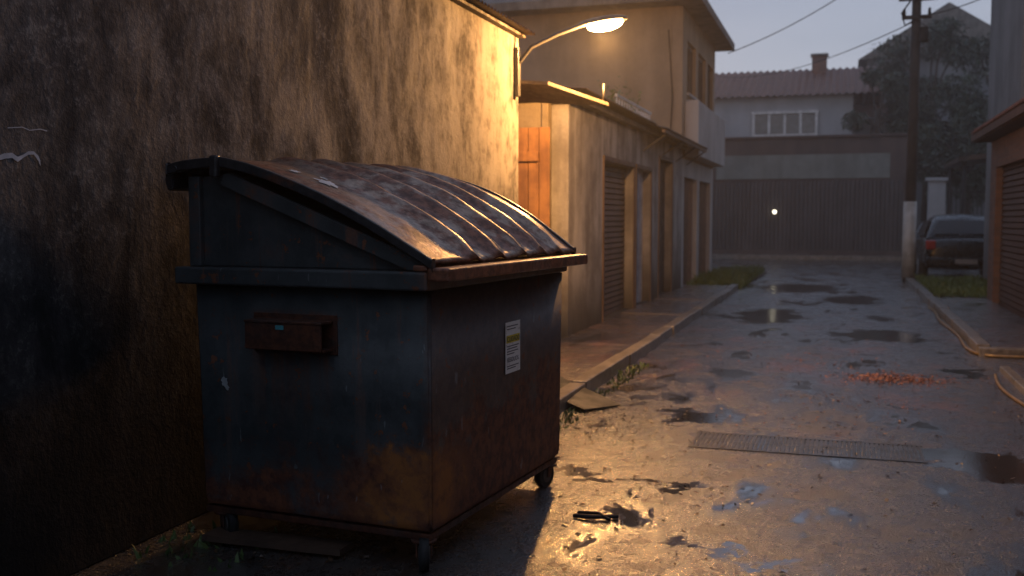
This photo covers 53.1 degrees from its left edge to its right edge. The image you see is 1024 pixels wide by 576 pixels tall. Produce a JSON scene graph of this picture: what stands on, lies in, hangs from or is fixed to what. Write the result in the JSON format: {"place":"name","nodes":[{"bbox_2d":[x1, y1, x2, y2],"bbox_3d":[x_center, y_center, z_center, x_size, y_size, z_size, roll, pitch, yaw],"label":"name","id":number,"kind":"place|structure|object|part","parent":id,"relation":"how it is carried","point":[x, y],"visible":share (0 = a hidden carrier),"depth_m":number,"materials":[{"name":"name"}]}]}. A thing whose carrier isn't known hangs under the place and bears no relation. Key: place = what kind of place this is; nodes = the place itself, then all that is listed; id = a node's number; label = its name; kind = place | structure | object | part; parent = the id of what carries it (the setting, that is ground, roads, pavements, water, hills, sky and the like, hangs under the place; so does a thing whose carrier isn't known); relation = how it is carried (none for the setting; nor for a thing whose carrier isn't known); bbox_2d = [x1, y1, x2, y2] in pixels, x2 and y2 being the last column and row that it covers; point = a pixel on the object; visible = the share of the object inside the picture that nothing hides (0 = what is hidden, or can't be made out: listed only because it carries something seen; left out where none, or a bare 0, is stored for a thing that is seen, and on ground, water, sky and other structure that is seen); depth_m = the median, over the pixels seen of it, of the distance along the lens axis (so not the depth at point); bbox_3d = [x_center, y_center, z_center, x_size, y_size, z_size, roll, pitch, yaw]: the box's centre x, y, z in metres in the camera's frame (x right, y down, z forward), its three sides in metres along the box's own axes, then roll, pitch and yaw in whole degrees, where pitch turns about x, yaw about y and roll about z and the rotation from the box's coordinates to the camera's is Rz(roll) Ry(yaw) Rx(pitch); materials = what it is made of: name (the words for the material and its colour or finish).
{"place":"outdoors","nodes":[
{"label":"outdoors","id":0,"kind":"place"},
{"bbox_2d":[70,272,1023,575],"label":"alley road","id":1,"kind":"structure","parent":0,"point":[816,524],"depth_m":6.34,"materials":[{"name":"asphalt"}]},
{"bbox_2d":[133,520,290,571],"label":"weeds","id":2,"kind":"object","parent":1,"relation":"on","point":[202,545],"visible":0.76,"depth_m":4.93,"materials":[{"name":"green plant"}]},
{"bbox_2d":[202,527,352,555],"bbox_3d":[-1.140,1.227,4.968,0.750,0.030,0.140,1,4,18],"label":"timber board","id":3,"kind":"object","parent":1,"relation":"on","point":[300,543],"visible":1,"depth_m":4.93,"materials":[{"name":"wood"}]},
{"bbox_2d":[165,155,587,570],"bbox_3d":[-0.625,0.256,5.597,1.549,1.923,1.962,2,4,23],"label":"dumpster","id":4,"kind":"object","parent":1,"relation":"on","point":[380,348],"visible":1,"depth_m":4.87,"materials":[{"name":"paint"}]},
{"bbox_2d":[125,303,1023,575],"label":"leaf litter","id":5,"kind":"object","parent":1,"relation":"on","point":[513,569],"visible":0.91,"depth_m":6.58,"materials":[{"name":"brown plant"}]},
{"bbox_2d":[560,377,621,409],"bbox_3d":[0.496,0.911,8.957,0.558,0.146,0.979,-3,5,-39],"label":"driveway plate","id":6,"kind":"object","parent":1,"relation":"on","point":[585,399],"visible":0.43,"depth_m":8.72,"materials":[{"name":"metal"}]},
{"bbox_2d":[573,511,618,520],"bbox_3d":[0.446,1.209,5.455,0.238,0.037,0.099,1,4,18],"label":"broken stick","id":7,"kind":"object","parent":1,"relation":"on","point":[590,514],"visible":1,"depth_m":5.44,"materials":[{"name":"wood"}]},
{"bbox_2d":[559,361,648,430],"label":"weeds","id":8,"kind":"object","parent":1,"relation":"on","point":[620,372],"visible":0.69,"depth_m":9.82,"materials":[{"name":"green plant"}]},
{"bbox_2d":[560,284,737,412],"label":"kerb","id":9,"kind":"structure","parent":1,"relation":"on","point":[595,377],"depth_m":11.43,"materials":[{"name":"concrete"}]},
{"bbox_2d":[596,345,999,455],"bbox_3d":[2.965,0.903,10.053,3.309,0.012,5.906,1,4,18],"label":"red leaf pile","id":10,"kind":"object","parent":1,"relation":"on","point":[912,380],"visible":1,"depth_m":10.07,"materials":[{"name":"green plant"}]},
{"bbox_2d":[688,431,927,462],"bbox_3d":[2.051,1.118,7.170,1.560,0.026,0.530,1,4,18],"label":"drain grate","id":11,"kind":"object","parent":1,"relation":"on","point":[811,447],"visible":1,"depth_m":7.15,"materials":[{"name":"metal"}]},
{"bbox_2d":[899,0,931,281],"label":"utility pole","id":12,"kind":"object","parent":1,"relation":"on","point":[919,33],"visible":0.91,"depth_m":25.31,"materials":[{"name":"brown wood"}]},
{"bbox_2d":[728,0,834,53],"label":"power line","id":13,"kind":"object","parent":12,"relation":"attached to","point":[783,28],"visible":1,"depth_m":26.70,"materials":[{"name":"rubber"}]},
{"bbox_2d":[719,23,910,77],"bbox_3d":[10.026,-8.520,37.931,0.024,2.223,25.845,0,4,1],"label":"power line","id":14,"kind":"object","parent":12,"relation":"attached to","point":[826,58],"visible":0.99,"depth_m":32.34,"materials":[{"name":"rubber"}]},
{"bbox_2d":[919,0,977,16],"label":"power line","id":15,"kind":"object","parent":12,"relation":"attached to","point":[949,9],"visible":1,"depth_m":24.30,"materials":[{"name":"rubber"}]},
{"bbox_2d":[916,214,984,276],"bbox_3d":[11.774,-1.117,27.171,2.348,1.704,5.025,1,4,18],"label":"parked car","id":16,"kind":"object","parent":1,"relation":"on","point":[951,241],"visible":0.55,"depth_m":25.22,"materials":[{"name":"black paint"}]},
{"bbox_3d":[11.011,-1.627,27.484,0.160,0.399,1.311,1,4,18],"label":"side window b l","id":17,"kind":"part","parent":16,"relation":"part of","materials":[{"name":"black glass"}]},
{"bbox_3d":[10.657,-1.552,26.385,0.160,0.399,1.049,1,4,18],"label":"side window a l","id":18,"kind":"part","parent":16,"relation":"part of","materials":[{"name":"black glass"}]},
{"bbox_3d":[11.208,-1.502,25.378,1.414,0.325,0.308,1,4,18],"label":"rear window","id":19,"kind":"part","parent":16,"relation":"part of","materials":[{"name":"black glass"}]},
{"bbox_2d":[905,277,1023,356],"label":"kerb","id":20,"kind":"structure","parent":1,"relation":"on","point":[973,339],"depth_m":14.03,"materials":[{"name":"concrete"}]},
{"bbox_2d":[927,306,1023,358],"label":"hose pipe","id":21,"kind":"object","parent":1,"relation":"on","point":[969,349],"visible":1,"depth_m":12.29,"materials":[{"name":"rubber"}]},
{"bbox_2d":[994,373,1023,405],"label":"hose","id":22,"kind":"object","parent":1,"relation":"on","point":[1007,392],"visible":1,"depth_m":9.26,"materials":[{"name":"rubber"}]},
{"bbox_2d":[999,366,1023,394],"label":"kerb","id":23,"kind":"structure","parent":1,"relation":"on","point":[1012,376],"depth_m":9.97,"materials":[{"name":"concrete"}]},
{"bbox_2d":[542,103,551,227],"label":"end pier","id":24,"kind":"structure","parent":0,"point":[546,114],"depth_m":12.81,"materials":[{"name":"paint"}]},
{"bbox_2d":[597,76,651,119],"bbox_3d":[1.919,-3.220,18.064,0.738,1.033,4.596,1,4,18],"label":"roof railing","id":25,"kind":"object","parent":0,"point":[625,100],"visible":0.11,"depth_m":18.04,"materials":[{"name":"metal"}]},
{"bbox_2d":[560,285,728,380],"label":"pavement","id":26,"kind":"structure","parent":0,"point":[586,350],"depth_m":13.78,"materials":[{"name":"concrete"}]},
{"bbox_2d":[632,168,634,307],"bbox_3d":[1.963,-0.822,16.925,0.120,2.320,0.058,1,4,18],"label":"frame","id":27,"kind":"object","parent":26,"relation":"on","point":[633,235],"visible":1,"depth_m":16.89,"materials":[{"name":"wood"}]},
{"bbox_2d":[634,168,636,306],"bbox_3d":[2.021,-0.834,17.104,0.120,2.320,0.058,1,4,18],"label":"frame","id":28,"kind":"object","parent":26,"relation":"on","point":[635,235],"visible":0.36,"depth_m":17.07,"materials":[{"name":"wood"}]},
{"bbox_2d":[649,172,651,300],"bbox_3d":[2.452,-0.926,18.445,0.120,2.320,0.058,1,4,18],"label":"frame","id":29,"kind":"object","parent":26,"relation":"on","point":[650,233],"visible":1,"depth_m":18.41,"materials":[{"name":"wood"}]},
{"bbox_2d":[657,159,659,296],"bbox_3d":[2.708,-1.121,19.232,0.120,2.600,0.058,1,4,18],"label":"frame","id":30,"kind":"object","parent":26,"relation":"on","point":[658,227],"visible":0.36,"depth_m":19.19,"materials":[{"name":"wood"}]},
{"bbox_2d":[662,129,706,152],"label":"awning beam","id":31,"kind":"structure","parent":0,"point":[675,136],"depth_m":19.18,"materials":[{"name":"wood"}]},
{"bbox_2d":[712,253,901,256],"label":"pavement","id":32,"kind":"structure","parent":0,"point":[807,254],"depth_m":40.67,"materials":[{"name":"concrete"}]},
{"bbox_2d":[712,249,901,254],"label":"plinth","id":33,"kind":"structure","parent":32,"relation":"on","point":[815,252],"depth_m":40.70,"materials":[{"name":"concrete"}]},
{"bbox_2d":[712,258,979,274],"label":"cross road","id":34,"kind":"structure","parent":0,"point":[838,266],"depth_m":33.62,"materials":[{"name":"asphalt"}]},
{"bbox_2d":[901,222,926,238],"bbox_3d":[14.194,-1.507,34.374,2.060,1.495,4.408,1,4,18],"label":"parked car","id":35,"kind":"object","parent":34,"relation":"on","point":[918,225],"visible":0.01,"depth_m":33.23,"materials":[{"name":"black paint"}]},
{"bbox_2d":[947,167,951,213],"bbox_3d":[16.043,-2.734,37.602,0.114,3.500,0.120,1,4,18],"label":"post","id":36,"kind":"object","parent":34,"relation":"on","point":[949,190],"visible":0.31,"depth_m":37.50,"materials":[{"name":"concrete"}]},
{"bbox_3d":[14.637,-2.433,33.232,0.114,3.500,0.120,1,4,18],"label":"post","id":37,"kind":"object","parent":34,"relation":"on","visible":0},
{"bbox_2d":[944,153,986,168],"bbox_3d":[17.268,-4.536,34.662,4.450,0.700,5.000,1,4,18],"label":"sheet","id":38,"kind":"object","parent":37,"relation":"on","point":[973,159],"visible":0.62,"depth_m":33.87,"materials":[{"name":"metal"}]},
{"bbox_2d":[708,0,990,73],"label":"sky","id":39,"kind":"structure","parent":0,"point":[840,26],"materials":[{"name":"grey"}]},
{"bbox_2d":[853,91,882,104],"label":"roof back","id":40,"kind":"structure","parent":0,"point":[861,98],"depth_m":53.49,"materials":[{"name":"tile"}]},
{"bbox_2d":[715,66,886,98],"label":"roof front","id":41,"kind":"structure","parent":40,"relation":"attached to","point":[799,82],"depth_m":49.30,"materials":[{"name":"tile"}]},
{"bbox_2d":[812,55,826,73],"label":"chimney","id":42,"kind":"object","parent":41,"relation":"on","point":[820,67],"visible":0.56,"depth_m":50.38,"materials":[{"name":"brick"}]},
{"bbox_2d":[811,53,828,57],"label":"chimney cap","id":43,"kind":"object","parent":42,"relation":"on","point":[820,54],"visible":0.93,"depth_m":50.34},
{"bbox_2d":[913,277,1023,347],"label":"pavement","id":44,"kind":"structure","parent":0,"point":[992,323],"depth_m":15.12,"materials":[{"name":"concrete"}]},
{"bbox_2d":[913,272,986,297],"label":"grass","id":45,"kind":"structure","parent":44,"relation":"on","point":[971,286],"depth_m":21.46,"materials":[{"name":"green plant"}]},
{"bbox_2d":[1012,368,1023,378],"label":"pavement","id":46,"kind":"structure","parent":0,"point":[1020,372],"depth_m":10.37,"materials":[{"name":"concrete"}]},
{"label":"ground","id":47,"kind":"structure","parent":0,"visible":0},
{"bbox_2d":[0,0,517,575],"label":"plaster wall","id":48,"kind":"structure","parent":47,"relation":"on","point":[122,102],"depth_m":5.01,"materials":[{"name":"paint"}]},
{"bbox_2d":[0,151,39,163],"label":"chalk mark","id":49,"kind":"object","parent":48,"relation":"attached to","point":[10,155],"visible":1,"depth_m":4.23,"materials":[{"name":"paint"}]},
{"bbox_2d":[9,127,46,130],"bbox_3d":[-2.024,-0.665,4.280,0.001,0.013,0.220,1,4,18],"label":"chalk mark","id":50,"kind":"object","parent":48,"relation":"attached to","point":[27,129],"visible":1,"depth_m":4.28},
{"bbox_2d":[450,0,525,38],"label":"roof batten","id":51,"kind":"object","parent":48,"relation":"on","point":[486,17],"visible":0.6,"depth_m":9.66,"materials":[{"name":"brown wood"}]},
{"bbox_2d":[464,0,535,34],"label":"roof sheet","id":52,"kind":"object","parent":48,"relation":"on","point":[498,15],"visible":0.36,"depth_m":9.79,"materials":[{"name":"metal"}]},
{"bbox_2d":[518,80,608,105],"bbox_3d":[0.130,-2.129,11.113,1.780,0.315,0.630,1,4,18],"label":"entrance canopy","id":53,"kind":"object","parent":48,"relation":"attached to","point":[539,92],"visible":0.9,"depth_m":11.00,"materials":[{"name":"metal"}]},
{"bbox_2d":[514,15,627,96],"bbox_3d":[0.612,-2.416,10.686,1.191,0.855,0.254,0,4,-3],"label":"street lamp","id":54,"kind":"object","parent":48,"relation":"attached to","point":[604,23],"visible":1,"depth_m":10.59,"materials":[{"name":"grey metal"}]},
{"bbox_2d":[518,103,541,127],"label":"end wall","id":55,"kind":"structure","parent":47,"relation":"on","point":[529,114],"depth_m":12.81,"materials":[{"name":"paint"}]},
{"bbox_2d":[518,127,549,227],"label":"wooden gate","id":56,"kind":"structure","parent":55,"relation":"attached to","point":[534,171],"depth_m":12.76,"materials":[{"name":"brown wood"}]},
{"bbox_2d":[518,102,687,149],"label":"roof slab","id":57,"kind":"structure","parent":55,"relation":"on","point":[612,115],"depth_m":16.03,"materials":[{"name":"concrete"}]},
{"bbox_2d":[563,86,656,124],"bbox_3d":[1.073,-2.664,15.068,1.280,0.132,5.130,1,4,18],"label":"eave sheet","id":58,"kind":"object","parent":57,"relation":"attached to","point":[624,111],"visible":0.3,"depth_m":14.76,"materials":[{"name":"metal"}]},
{"bbox_2d":[511,6,671,167],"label":"wall","id":59,"kind":"structure","parent":47,"relation":"on","point":[632,51],"depth_m":22.33,"materials":[{"name":"paint"}]},
{"bbox_2d":[483,0,734,51],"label":"roof","id":60,"kind":"structure","parent":59,"relation":"on","point":[703,14],"depth_m":22.26,"materials":[{"name":"concrete"}]},
{"bbox_2d":[551,103,681,337],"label":"street wall","id":61,"kind":"structure","parent":47,"relation":"on","point":[584,140],"depth_m":14.37,"materials":[{"name":"paint"}]},
{"bbox_2d":[602,160,604,321],"bbox_3d":[1.272,-0.674,14.777,0.120,2.320,0.058,1,4,18],"label":"frame","id":62,"kind":"object","parent":61,"relation":"attached to","point":[603,241],"visible":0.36,"depth_m":14.74,"materials":[{"name":"wood"}]},
{"bbox_2d":[604,165,624,315],"bbox_3d":[1.517,-0.737,15.884,0.030,2.292,2.280,1,4,18],"label":"shutter","id":63,"kind":"object","parent":61,"relation":"attached to","point":[614,265],"visible":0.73,"depth_m":16.18,"materials":[{"name":"metal"}]},
{"bbox_2d":[603,155,635,167],"bbox_3d":[1.620,-1.941,15.768,0.125,0.068,2.320,1,4,18],"label":"frame","id":64,"kind":"object","parent":61,"relation":"attached to","point":[617,161],"visible":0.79,"depth_m":15.63,"materials":[{"name":"wood"}]},
{"bbox_2d":[636,171,642,302],"bbox_3d":[2.139,-0.897,17.796,0.020,2.350,1.433,1,4,18],"label":"door panel","id":65,"kind":"structure","parent":61,"relation":"attached to","point":[639,232],"depth_m":18.19,"materials":[{"name":"wood"}]},
{"bbox_2d":[636,164,652,171],"bbox_3d":[2.239,-2.073,17.692,0.125,0.068,1.470,1,4,18],"label":"frame","id":66,"kind":"object","parent":61,"relation":"on","point":[642,167],"visible":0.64,"depth_m":17.61,"materials":[{"name":"wood"}]},
{"bbox_2d":[643,134,666,150],"bbox_3d":[2.452,-2.500,17.567,0.408,0.305,0.032,1,4,18],"label":"awning strut","id":67,"kind":"object","parent":61,"relation":"attached to","point":[654,142],"visible":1,"depth_m":17.55,"materials":[{"name":"wood"}]},
{"bbox_2d":[659,161,664,293],"bbox_3d":[2.851,-1.199,20.000,0.020,2.650,1.595,1,4,18],"label":"dark door","id":68,"kind":"structure","parent":61,"relation":"attached to","point":[662,221],"depth_m":20.43,"materials":[{"name":"paint"}]},
{"bbox_2d":[659,155,673,162],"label":"frame","id":69,"kind":"object","parent":61,"relation":"on","point":[666,159],"visible":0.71,"depth_m":19.79,"materials":[{"name":"wood"}]},
{"bbox_2d":[671,163,672,291],"bbox_3d":[3.186,-1.223,20.715,0.120,2.600,0.058,1,4,18],"label":"frame","id":70,"kind":"object","parent":61,"relation":"attached to","point":[671,226],"visible":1,"depth_m":20.68,"materials":[{"name":"wood"}]},
{"bbox_2d":[676,147,694,161],"bbox_3d":[3.553,-2.735,20.987,0.408,0.305,0.032,1,4,18],"label":"awning strut","id":71,"kind":"object","parent":61,"relation":"attached to","point":[685,154],"visible":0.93,"depth_m":20.98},
{"bbox_2d":[681,158,712,286],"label":"street wall","id":72,"kind":"structure","parent":47,"relation":"on","point":[696,173],"depth_m":24.77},
{"bbox_2d":[683,178,692,284],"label":"gate","id":73,"kind":"structure","parent":72,"relation":"attached to","point":[687,246],"depth_m":23.94,"materials":[{"name":"metal"}]},
{"bbox_2d":[671,6,714,167],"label":"street wall","id":74,"kind":"structure","parent":72,"relation":"on","point":[686,30],"depth_m":22.27,"materials":[{"name":"paint"}]},
{"bbox_2d":[668,30,672,128],"bbox_3d":[3.391,-4.313,21.931,0.123,2.401,0.024,1,4,18],"label":"drop cable","id":75,"kind":"object","parent":74,"relation":"attached to","point":[671,79],"visible":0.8,"depth_m":21.90,"materials":[{"name":"rubber"}]},
{"bbox_2d":[642,124,707,149],"bbox_3d":[2.947,-2.995,19.964,1.050,0.270,5.520,1,4,18],"label":"awning sheet","id":76,"kind":"object","parent":74,"relation":"attached to","point":[657,128],"visible":0.42,"depth_m":18.32,"materials":[{"name":"metal"}]},
{"bbox_2d":[686,152,704,165],"bbox_3d":[4.011,-2.833,22.412,0.408,0.305,0.032,1,4,18],"label":"awning strut","id":77,"kind":"object","parent":76,"relation":"attached to","point":[695,158],"visible":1,"depth_m":22.41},
{"bbox_2d":[687,50,689,92],"bbox_3d":[4.040,-4.944,23.451,0.058,1.146,0.050,1,4,18],"label":"mullion","id":78,"kind":"object","parent":74,"relation":"attached to","point":[688,72],"visible":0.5,"depth_m":23.43},
{"bbox_2d":[690,50,692,93],"bbox_3d":[4.183,-4.974,23.894,0.058,1.146,0.050,1,4,18],"label":"mullion","id":79,"kind":"object","parent":74,"relation":"attached to","point":[691,64],"visible":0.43,"depth_m":23.86},
{"bbox_2d":[687,92,697,99],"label":"sill","id":80,"kind":"structure","parent":74,"relation":"attached to","point":[690,95],"depth_m":22.96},
{"bbox_2d":[698,61,699,100],"bbox_3d":[4.590,-5.061,25.161,0.058,1.146,0.050,1,4,18],"label":"mullion","id":81,"kind":"object","parent":74,"relation":"attached to","point":[699,80],"visible":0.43,"depth_m":25.13},
{"bbox_2d":[700,61,702,101],"bbox_3d":[4.733,-5.092,25.604,0.058,1.146,0.050,1,4,18],"label":"mullion","id":82,"kind":"object","parent":74,"relation":"attached to","point":[701,72],"visible":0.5,"depth_m":25.57},
{"bbox_2d":[685,100,724,166],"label":"balcony parapet","id":83,"kind":"structure","parent":74,"relation":"attached to","point":[704,126],"depth_m":23.48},
{"bbox_2d":[708,72,709,108],"bbox_3d":[5.191,-5.190,27.029,0.058,1.146,0.050,1,4,18],"label":"mullion","id":84,"kind":"object","parent":74,"relation":"attached to","point":[709,90],"visible":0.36,"depth_m":27.00},
{"bbox_2d":[698,182,706,274],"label":"gate","id":85,"kind":"structure","parent":72,"relation":"attached to","point":[702,228],"depth_m":26.43,"materials":[{"name":"paint"}]},
{"bbox_2d":[714,92,852,136],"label":"walls","id":86,"kind":"structure","parent":47,"relation":"on","point":[733,113],"depth_m":47.94,"materials":[{"name":"paint"}]},
{"bbox_2d":[751,133,817,136],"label":"window sill","id":87,"kind":"structure","parent":86,"relation":"attached to","point":[785,134],"depth_m":47.89,"materials":[{"name":"white paint"}]},
{"bbox_2d":[752,115,754,134],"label":"mullion","id":88,"kind":"object","parent":87,"relation":"on","point":[753,124],"visible":1,"depth_m":48.32,"materials":[{"name":"white paint"}]},
{"bbox_2d":[767,114,770,134],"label":"mullion","id":89,"kind":"object","parent":87,"relation":"on","point":[769,115],"visible":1,"depth_m":48.10,"materials":[{"name":"white paint"}]},
{"bbox_2d":[783,114,785,133],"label":"mullion","id":90,"kind":"object","parent":87,"relation":"on","point":[784,123],"visible":1,"depth_m":47.88,"materials":[{"name":"white paint"}]},
{"bbox_2d":[751,110,818,114],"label":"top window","id":91,"kind":"structure","parent":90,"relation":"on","point":[787,112],"depth_m":47.83,"materials":[{"name":"white paint"}]},
{"bbox_2d":[799,113,801,133],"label":"mullion","id":92,"kind":"object","parent":87,"relation":"on","point":[800,123],"visible":1,"depth_m":47.66,"materials":[{"name":"white paint"}]},
{"bbox_2d":[815,113,817,132],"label":"mullion","id":93,"kind":"object","parent":87,"relation":"on","point":[816,122],"visible":1,"depth_m":47.45,"materials":[{"name":"white paint"}]},
{"bbox_2d":[755,114,814,133],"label":"window glass","id":94,"kind":"object","parent":86,"relation":"attached to","point":[792,124],"visible":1,"depth_m":47.94,"materials":[{"name":"glass"}]},
{"bbox_2d":[853,104,890,117],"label":"wing roof","id":95,"kind":"structure","parent":86,"relation":"on","point":[868,110],"depth_m":51.90,"materials":[{"name":"tile"}]},
{"bbox_2d":[712,254,901,260],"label":"kerb","id":96,"kind":"structure","parent":47,"relation":"on","point":[811,257],"depth_m":39.31,"materials":[{"name":"concrete"}]},
{"bbox_2d":[711,136,906,250],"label":"wall","id":97,"kind":"structure","parent":47,"relation":"on","point":[895,147],"depth_m":40.36,"materials":[{"name":"grey concrete"}]},
{"bbox_2d":[716,153,889,179],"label":"boundary wall","id":98,"kind":"structure","parent":97,"relation":"attached to","point":[857,165],"depth_m":40.61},
{"bbox_2d":[712,180,902,250],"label":"sheet","id":99,"kind":"object","parent":97,"relation":"attached to","point":[861,215],"visible":0.92,"depth_m":40.69,"materials":[{"name":"metal"}]},
{"bbox_2d":[725,133,906,139],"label":"coping","id":100,"kind":"object","parent":97,"relation":"on","point":[819,136],"visible":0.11,"depth_m":40.40,"materials":[{"name":"concrete"}]},
{"bbox_2d":[853,118,888,133],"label":"side wing","id":101,"kind":"structure","parent":47,"relation":"on","point":[867,128],"depth_m":48.76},
{"bbox_2d":[840,67,908,133],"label":"broadleaf tree","id":102,"kind":"object","parent":47,"relation":"on","point":[854,119],"visible":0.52,"depth_m":44.96,"materials":[{"name":"green plant"}]},
{"bbox_2d":[870,16,975,221],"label":"broadleaf tree","id":103,"kind":"object","parent":47,"relation":"on","point":[927,114],"visible":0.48,"depth_m":45.47,"materials":[{"name":"green plant"}]},
{"bbox_2d":[858,2,990,223],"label":"gabled house","id":104,"kind":"structure","parent":47,"relation":"on","point":[976,25],"depth_m":54.79,"materials":[{"name":"concrete"}]},
{"bbox_2d":[917,106,987,213],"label":"broadleaf tree","id":105,"kind":"object","parent":47,"relation":"on","point":[936,158],"visible":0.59,"depth_m":41.78,"materials":[{"name":"green plant"}]},
{"bbox_2d":[925,177,984,219],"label":"entrance gate","id":106,"kind":"structure","parent":47,"relation":"on","point":[936,197],"depth_m":38.98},
{"bbox_2d":[930,32,989,211],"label":"broadleaf tree","id":107,"kind":"object","parent":47,"relation":"on","point":[964,99],"visible":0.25,"depth_m":43.48,"materials":[{"name":"green plant"}]},
{"bbox_2d":[971,97,1023,318],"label":"brick garage","id":108,"kind":"structure","parent":47,"relation":"on","point":[1002,132],"depth_m":17.40,"materials":[{"name":"brick"}]},
{"bbox_2d":[983,0,1023,279],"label":"grey tower block","id":109,"kind":"structure","parent":47,"relation":"on","point":[1006,75],"depth_m":22.17,"materials":[{"name":"concrete"}]},
{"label":"grass verge","id":110,"kind":"object","parent":47,"relation":"on","visible":0},
{"bbox_2d":[686,263,764,288],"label":"grass","id":111,"kind":"structure","parent":110,"relation":"on","point":[741,276],"depth_m":24.92,"materials":[{"name":"green plant"}]}
]}

